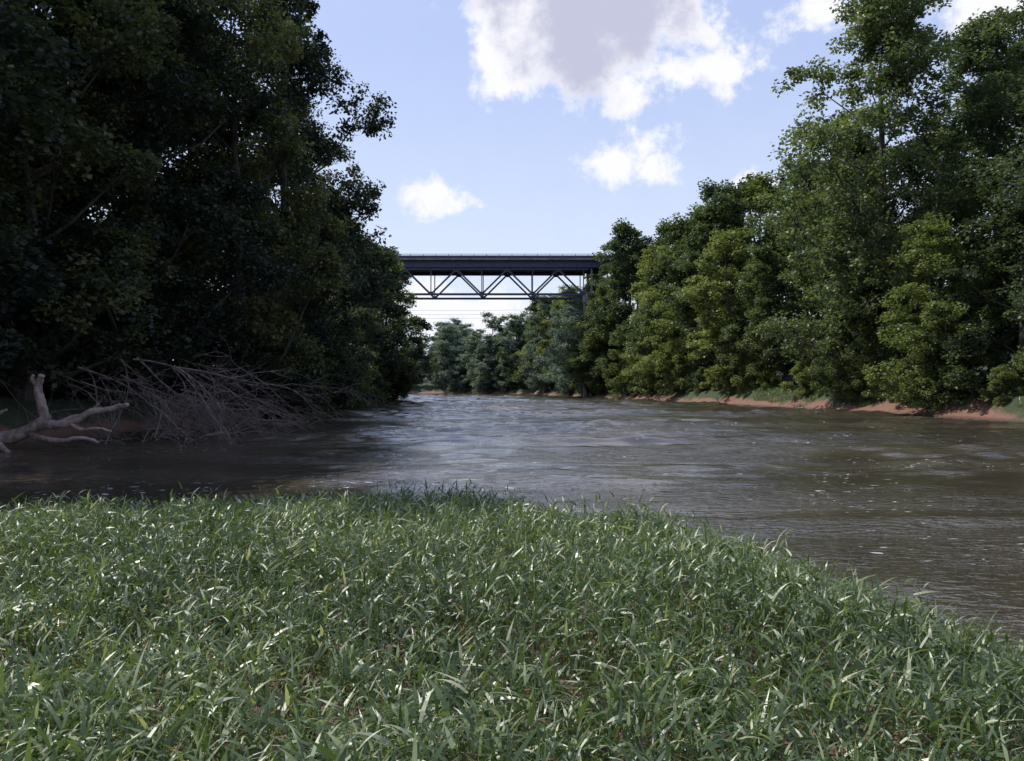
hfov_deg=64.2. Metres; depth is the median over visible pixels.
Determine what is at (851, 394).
shrub
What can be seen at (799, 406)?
shoreline debris
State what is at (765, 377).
shrub
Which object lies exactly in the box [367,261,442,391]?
deciduous tree
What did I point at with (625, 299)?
deciduous tree
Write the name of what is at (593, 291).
deciduous tree
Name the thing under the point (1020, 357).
deciduous tree
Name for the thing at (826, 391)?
shrub
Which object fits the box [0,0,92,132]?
deciduous tree
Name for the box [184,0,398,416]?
deciduous tree
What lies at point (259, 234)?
deciduous tree
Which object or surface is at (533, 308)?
deciduous tree
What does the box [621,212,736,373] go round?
deciduous tree
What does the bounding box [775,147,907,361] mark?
deciduous tree
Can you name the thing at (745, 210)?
deciduous tree
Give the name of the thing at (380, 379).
shrub
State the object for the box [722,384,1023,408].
bank grass
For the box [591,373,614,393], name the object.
shrub
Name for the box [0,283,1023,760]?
ground
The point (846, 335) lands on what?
deciduous tree
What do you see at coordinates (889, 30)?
deciduous tree
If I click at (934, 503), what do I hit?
river water
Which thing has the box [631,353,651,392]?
shrub
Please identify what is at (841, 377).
shrub
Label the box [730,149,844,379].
deciduous tree
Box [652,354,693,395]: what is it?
shrub
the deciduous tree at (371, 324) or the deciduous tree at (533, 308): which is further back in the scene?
the deciduous tree at (533, 308)
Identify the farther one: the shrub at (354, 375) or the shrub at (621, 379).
the shrub at (621, 379)
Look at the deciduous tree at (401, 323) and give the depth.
130.92 m
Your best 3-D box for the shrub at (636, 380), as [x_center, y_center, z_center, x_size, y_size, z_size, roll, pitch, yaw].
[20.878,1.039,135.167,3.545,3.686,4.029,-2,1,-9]
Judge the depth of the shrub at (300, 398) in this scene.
53.06 m
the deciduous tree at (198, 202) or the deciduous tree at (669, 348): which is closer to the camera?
the deciduous tree at (198, 202)
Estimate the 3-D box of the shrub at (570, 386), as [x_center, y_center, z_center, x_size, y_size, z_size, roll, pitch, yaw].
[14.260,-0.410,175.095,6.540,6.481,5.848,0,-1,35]
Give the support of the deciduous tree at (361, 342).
on the ground at (980, 407)
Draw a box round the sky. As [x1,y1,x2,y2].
[35,0,1023,365]
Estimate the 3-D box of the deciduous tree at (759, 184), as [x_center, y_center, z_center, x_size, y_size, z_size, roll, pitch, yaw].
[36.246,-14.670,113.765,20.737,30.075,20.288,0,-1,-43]
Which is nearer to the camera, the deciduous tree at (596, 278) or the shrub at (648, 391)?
the shrub at (648, 391)
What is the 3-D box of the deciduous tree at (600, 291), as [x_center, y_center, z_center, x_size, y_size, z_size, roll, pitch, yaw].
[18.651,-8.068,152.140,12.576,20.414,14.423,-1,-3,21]
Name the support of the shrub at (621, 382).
on the ground at (980, 407)
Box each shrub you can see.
[0,222,101,390]
[0,230,69,387]
[0,233,220,409]
[60,318,181,389]
[151,291,310,414]
[230,343,328,419]
[283,336,338,414]
[298,333,355,411]
[319,316,371,397]
[326,332,372,409]
[337,348,380,408]
[351,373,384,406]
[366,365,391,404]
[369,337,427,401]
[378,338,417,399]
[385,369,401,400]
[400,389,409,398]
[566,374,579,389]
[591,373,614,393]
[603,366,621,389]
[613,371,635,391]
[617,359,638,392]
[627,377,644,397]
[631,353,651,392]
[642,371,662,395]
[646,364,681,390]
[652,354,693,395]
[664,376,679,391]
[683,365,708,395]
[692,367,715,394]
[699,366,724,391]
[712,364,741,391]
[719,367,750,394]
[729,350,776,393]
[756,367,781,391]
[778,358,826,397]
[809,362,840,395]
[829,358,859,398]
[843,371,875,403]
[856,340,918,400]
[880,356,927,403]
[907,320,988,402]
[918,318,1017,404]
[979,364,1023,404]
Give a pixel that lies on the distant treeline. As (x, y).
(458, 369)
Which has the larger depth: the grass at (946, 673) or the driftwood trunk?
the driftwood trunk
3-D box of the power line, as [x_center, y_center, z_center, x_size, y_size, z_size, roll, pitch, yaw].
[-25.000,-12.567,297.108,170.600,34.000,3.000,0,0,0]
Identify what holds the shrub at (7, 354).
on the ground at (980, 407)
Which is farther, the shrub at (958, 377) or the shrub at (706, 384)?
the shrub at (706, 384)
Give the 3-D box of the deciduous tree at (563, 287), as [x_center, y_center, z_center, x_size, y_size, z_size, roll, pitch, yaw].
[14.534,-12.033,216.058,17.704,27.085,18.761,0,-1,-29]
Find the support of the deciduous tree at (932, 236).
on the ground at (980, 407)
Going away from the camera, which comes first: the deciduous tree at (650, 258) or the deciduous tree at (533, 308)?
the deciduous tree at (650, 258)
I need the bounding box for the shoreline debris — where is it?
[535,394,938,412]
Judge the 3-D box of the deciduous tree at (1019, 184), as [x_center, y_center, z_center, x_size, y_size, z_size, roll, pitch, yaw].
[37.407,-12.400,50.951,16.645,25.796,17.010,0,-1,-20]
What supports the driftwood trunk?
in the river water
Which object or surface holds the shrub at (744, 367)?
on the ground at (980, 407)
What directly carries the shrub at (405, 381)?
on the ground at (980, 407)
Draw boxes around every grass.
[0,477,1023,760]
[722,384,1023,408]
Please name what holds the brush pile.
on the ground at (980, 407)
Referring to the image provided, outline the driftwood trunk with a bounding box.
[0,374,128,451]
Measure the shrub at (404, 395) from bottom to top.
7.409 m
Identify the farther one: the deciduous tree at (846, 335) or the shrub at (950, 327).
the deciduous tree at (846, 335)
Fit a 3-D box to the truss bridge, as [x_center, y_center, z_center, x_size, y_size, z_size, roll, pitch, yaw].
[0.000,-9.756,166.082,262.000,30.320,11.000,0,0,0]
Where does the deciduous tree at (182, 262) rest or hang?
on the ground at (980, 407)
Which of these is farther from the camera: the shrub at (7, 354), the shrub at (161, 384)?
the shrub at (161, 384)
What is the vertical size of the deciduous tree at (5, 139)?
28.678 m
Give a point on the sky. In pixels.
(527, 127)
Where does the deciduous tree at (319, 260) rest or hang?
on the ground at (980, 407)
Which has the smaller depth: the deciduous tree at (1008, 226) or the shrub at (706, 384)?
the deciduous tree at (1008, 226)
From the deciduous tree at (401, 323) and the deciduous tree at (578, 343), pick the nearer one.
the deciduous tree at (401, 323)
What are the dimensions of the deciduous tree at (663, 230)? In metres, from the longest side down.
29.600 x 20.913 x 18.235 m
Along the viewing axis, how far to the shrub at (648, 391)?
127.68 m
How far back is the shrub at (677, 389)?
120.58 m
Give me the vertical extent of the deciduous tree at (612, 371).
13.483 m
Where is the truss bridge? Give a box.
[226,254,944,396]
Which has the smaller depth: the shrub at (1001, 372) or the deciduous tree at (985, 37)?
the shrub at (1001, 372)
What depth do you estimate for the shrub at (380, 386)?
93.61 m
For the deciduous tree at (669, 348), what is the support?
on the ground at (980, 407)
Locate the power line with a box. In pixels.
[408,310,525,317]
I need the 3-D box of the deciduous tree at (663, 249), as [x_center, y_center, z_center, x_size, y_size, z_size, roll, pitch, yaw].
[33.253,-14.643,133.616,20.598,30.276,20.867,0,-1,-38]
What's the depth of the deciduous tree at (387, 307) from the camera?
94.01 m
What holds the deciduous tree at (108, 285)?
on the ground at (980, 407)
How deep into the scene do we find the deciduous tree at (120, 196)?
53.54 m
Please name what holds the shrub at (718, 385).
on the ground at (980, 407)
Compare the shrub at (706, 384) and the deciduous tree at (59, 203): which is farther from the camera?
the shrub at (706, 384)
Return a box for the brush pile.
[0,335,388,448]
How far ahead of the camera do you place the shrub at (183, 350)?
39.48 m
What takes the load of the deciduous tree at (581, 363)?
on the ground at (980, 407)
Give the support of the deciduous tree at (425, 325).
on the ground at (980, 407)
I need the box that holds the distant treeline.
[399,282,737,395]
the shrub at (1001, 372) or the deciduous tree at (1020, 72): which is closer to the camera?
the shrub at (1001, 372)
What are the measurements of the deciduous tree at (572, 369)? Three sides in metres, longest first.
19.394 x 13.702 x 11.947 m
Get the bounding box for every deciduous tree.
[0,0,61,165]
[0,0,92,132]
[0,0,184,401]
[0,0,217,395]
[0,0,223,378]
[7,0,307,408]
[35,6,208,230]
[37,188,90,232]
[45,2,300,382]
[99,36,287,374]
[125,0,373,420]
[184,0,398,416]
[236,100,384,390]
[300,179,387,387]
[315,219,412,376]
[341,237,430,381]
[361,245,434,383]
[365,316,410,349]
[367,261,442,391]
[488,326,517,385]
[491,313,531,388]
[511,316,544,389]
[516,295,576,388]
[521,295,546,365]
[532,291,579,374]
[542,284,582,346]
[552,274,610,342]
[561,330,579,379]
[562,293,611,387]
[562,319,598,395]
[564,302,623,395]
[568,281,610,342]
[577,284,624,391]
[580,217,673,378]
[596,321,648,397]
[609,244,688,376]
[610,246,655,347]
[619,291,690,389]
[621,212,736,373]
[632,291,717,392]
[637,217,735,352]
[641,202,749,368]
[662,177,769,368]
[676,227,799,390]
[682,168,820,375]
[698,177,803,339]
[713,242,824,386]
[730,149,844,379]
[743,0,1012,378]
[774,128,923,376]
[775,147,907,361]
[805,262,914,404]
[863,212,1020,410]
[879,6,1023,371]
[900,53,1023,363]
[919,145,1023,392]
[931,0,1023,350]
[977,99,1023,331]
[1012,329,1023,372]
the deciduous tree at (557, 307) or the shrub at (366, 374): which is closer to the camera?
the shrub at (366, 374)
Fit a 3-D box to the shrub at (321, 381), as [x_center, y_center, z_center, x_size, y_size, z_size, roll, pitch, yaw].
[-15.978,-0.042,59.420,6.044,6.728,6.718,0,0,14]
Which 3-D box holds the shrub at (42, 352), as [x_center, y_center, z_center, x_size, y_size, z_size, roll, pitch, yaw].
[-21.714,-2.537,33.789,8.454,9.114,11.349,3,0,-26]
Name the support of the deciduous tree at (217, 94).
on the ground at (980, 407)
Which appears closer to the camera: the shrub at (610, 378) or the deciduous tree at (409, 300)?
the deciduous tree at (409, 300)
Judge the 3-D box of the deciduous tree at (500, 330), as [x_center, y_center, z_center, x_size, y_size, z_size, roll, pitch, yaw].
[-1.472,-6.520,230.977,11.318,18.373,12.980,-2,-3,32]
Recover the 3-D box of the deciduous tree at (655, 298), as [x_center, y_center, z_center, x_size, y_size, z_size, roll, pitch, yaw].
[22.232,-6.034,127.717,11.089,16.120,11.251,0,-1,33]
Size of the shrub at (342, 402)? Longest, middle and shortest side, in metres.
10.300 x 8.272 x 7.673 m
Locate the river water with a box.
[0,393,1023,692]
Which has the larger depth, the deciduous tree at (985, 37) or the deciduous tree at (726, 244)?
the deciduous tree at (726, 244)
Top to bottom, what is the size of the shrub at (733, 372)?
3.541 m
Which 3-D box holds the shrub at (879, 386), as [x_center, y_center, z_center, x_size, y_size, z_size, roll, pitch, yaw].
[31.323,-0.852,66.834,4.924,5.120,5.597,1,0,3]
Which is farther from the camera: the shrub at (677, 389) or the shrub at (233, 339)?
the shrub at (677, 389)
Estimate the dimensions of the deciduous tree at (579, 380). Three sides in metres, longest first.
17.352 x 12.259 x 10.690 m
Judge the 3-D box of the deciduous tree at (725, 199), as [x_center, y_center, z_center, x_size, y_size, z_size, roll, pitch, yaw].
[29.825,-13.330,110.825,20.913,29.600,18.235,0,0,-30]
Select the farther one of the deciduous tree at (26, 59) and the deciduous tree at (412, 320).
the deciduous tree at (412, 320)
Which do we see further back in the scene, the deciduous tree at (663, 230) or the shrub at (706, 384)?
the deciduous tree at (663, 230)
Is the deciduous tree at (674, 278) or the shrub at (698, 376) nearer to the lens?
the shrub at (698, 376)
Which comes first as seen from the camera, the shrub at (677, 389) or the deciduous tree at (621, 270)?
the shrub at (677, 389)
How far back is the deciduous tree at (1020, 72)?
83.95 m
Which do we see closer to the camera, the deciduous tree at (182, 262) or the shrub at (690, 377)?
the deciduous tree at (182, 262)
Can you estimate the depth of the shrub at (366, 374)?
78.60 m
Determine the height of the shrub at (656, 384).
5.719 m
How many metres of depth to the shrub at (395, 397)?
112.23 m
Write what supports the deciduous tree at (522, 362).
on the ground at (980, 407)
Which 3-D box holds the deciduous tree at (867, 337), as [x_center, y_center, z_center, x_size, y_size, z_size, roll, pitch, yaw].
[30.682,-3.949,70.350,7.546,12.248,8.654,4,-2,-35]
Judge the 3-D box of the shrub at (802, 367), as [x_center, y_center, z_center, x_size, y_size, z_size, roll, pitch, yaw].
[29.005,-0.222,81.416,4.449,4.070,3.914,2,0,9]
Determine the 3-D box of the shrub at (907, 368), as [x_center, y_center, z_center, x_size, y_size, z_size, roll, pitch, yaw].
[30.655,0.123,63.482,3.791,4.220,4.282,0,0,-18]
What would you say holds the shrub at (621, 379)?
on the ground at (980, 407)
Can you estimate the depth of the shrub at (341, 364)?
63.39 m
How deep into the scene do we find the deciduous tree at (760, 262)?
92.49 m
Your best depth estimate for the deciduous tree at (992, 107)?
63.52 m
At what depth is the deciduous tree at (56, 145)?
34.09 m
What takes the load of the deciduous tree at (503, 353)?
on the ground at (980, 407)
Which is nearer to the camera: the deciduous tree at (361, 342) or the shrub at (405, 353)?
the deciduous tree at (361, 342)
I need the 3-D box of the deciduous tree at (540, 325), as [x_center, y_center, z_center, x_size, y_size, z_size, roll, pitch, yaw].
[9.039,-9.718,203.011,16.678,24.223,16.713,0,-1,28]

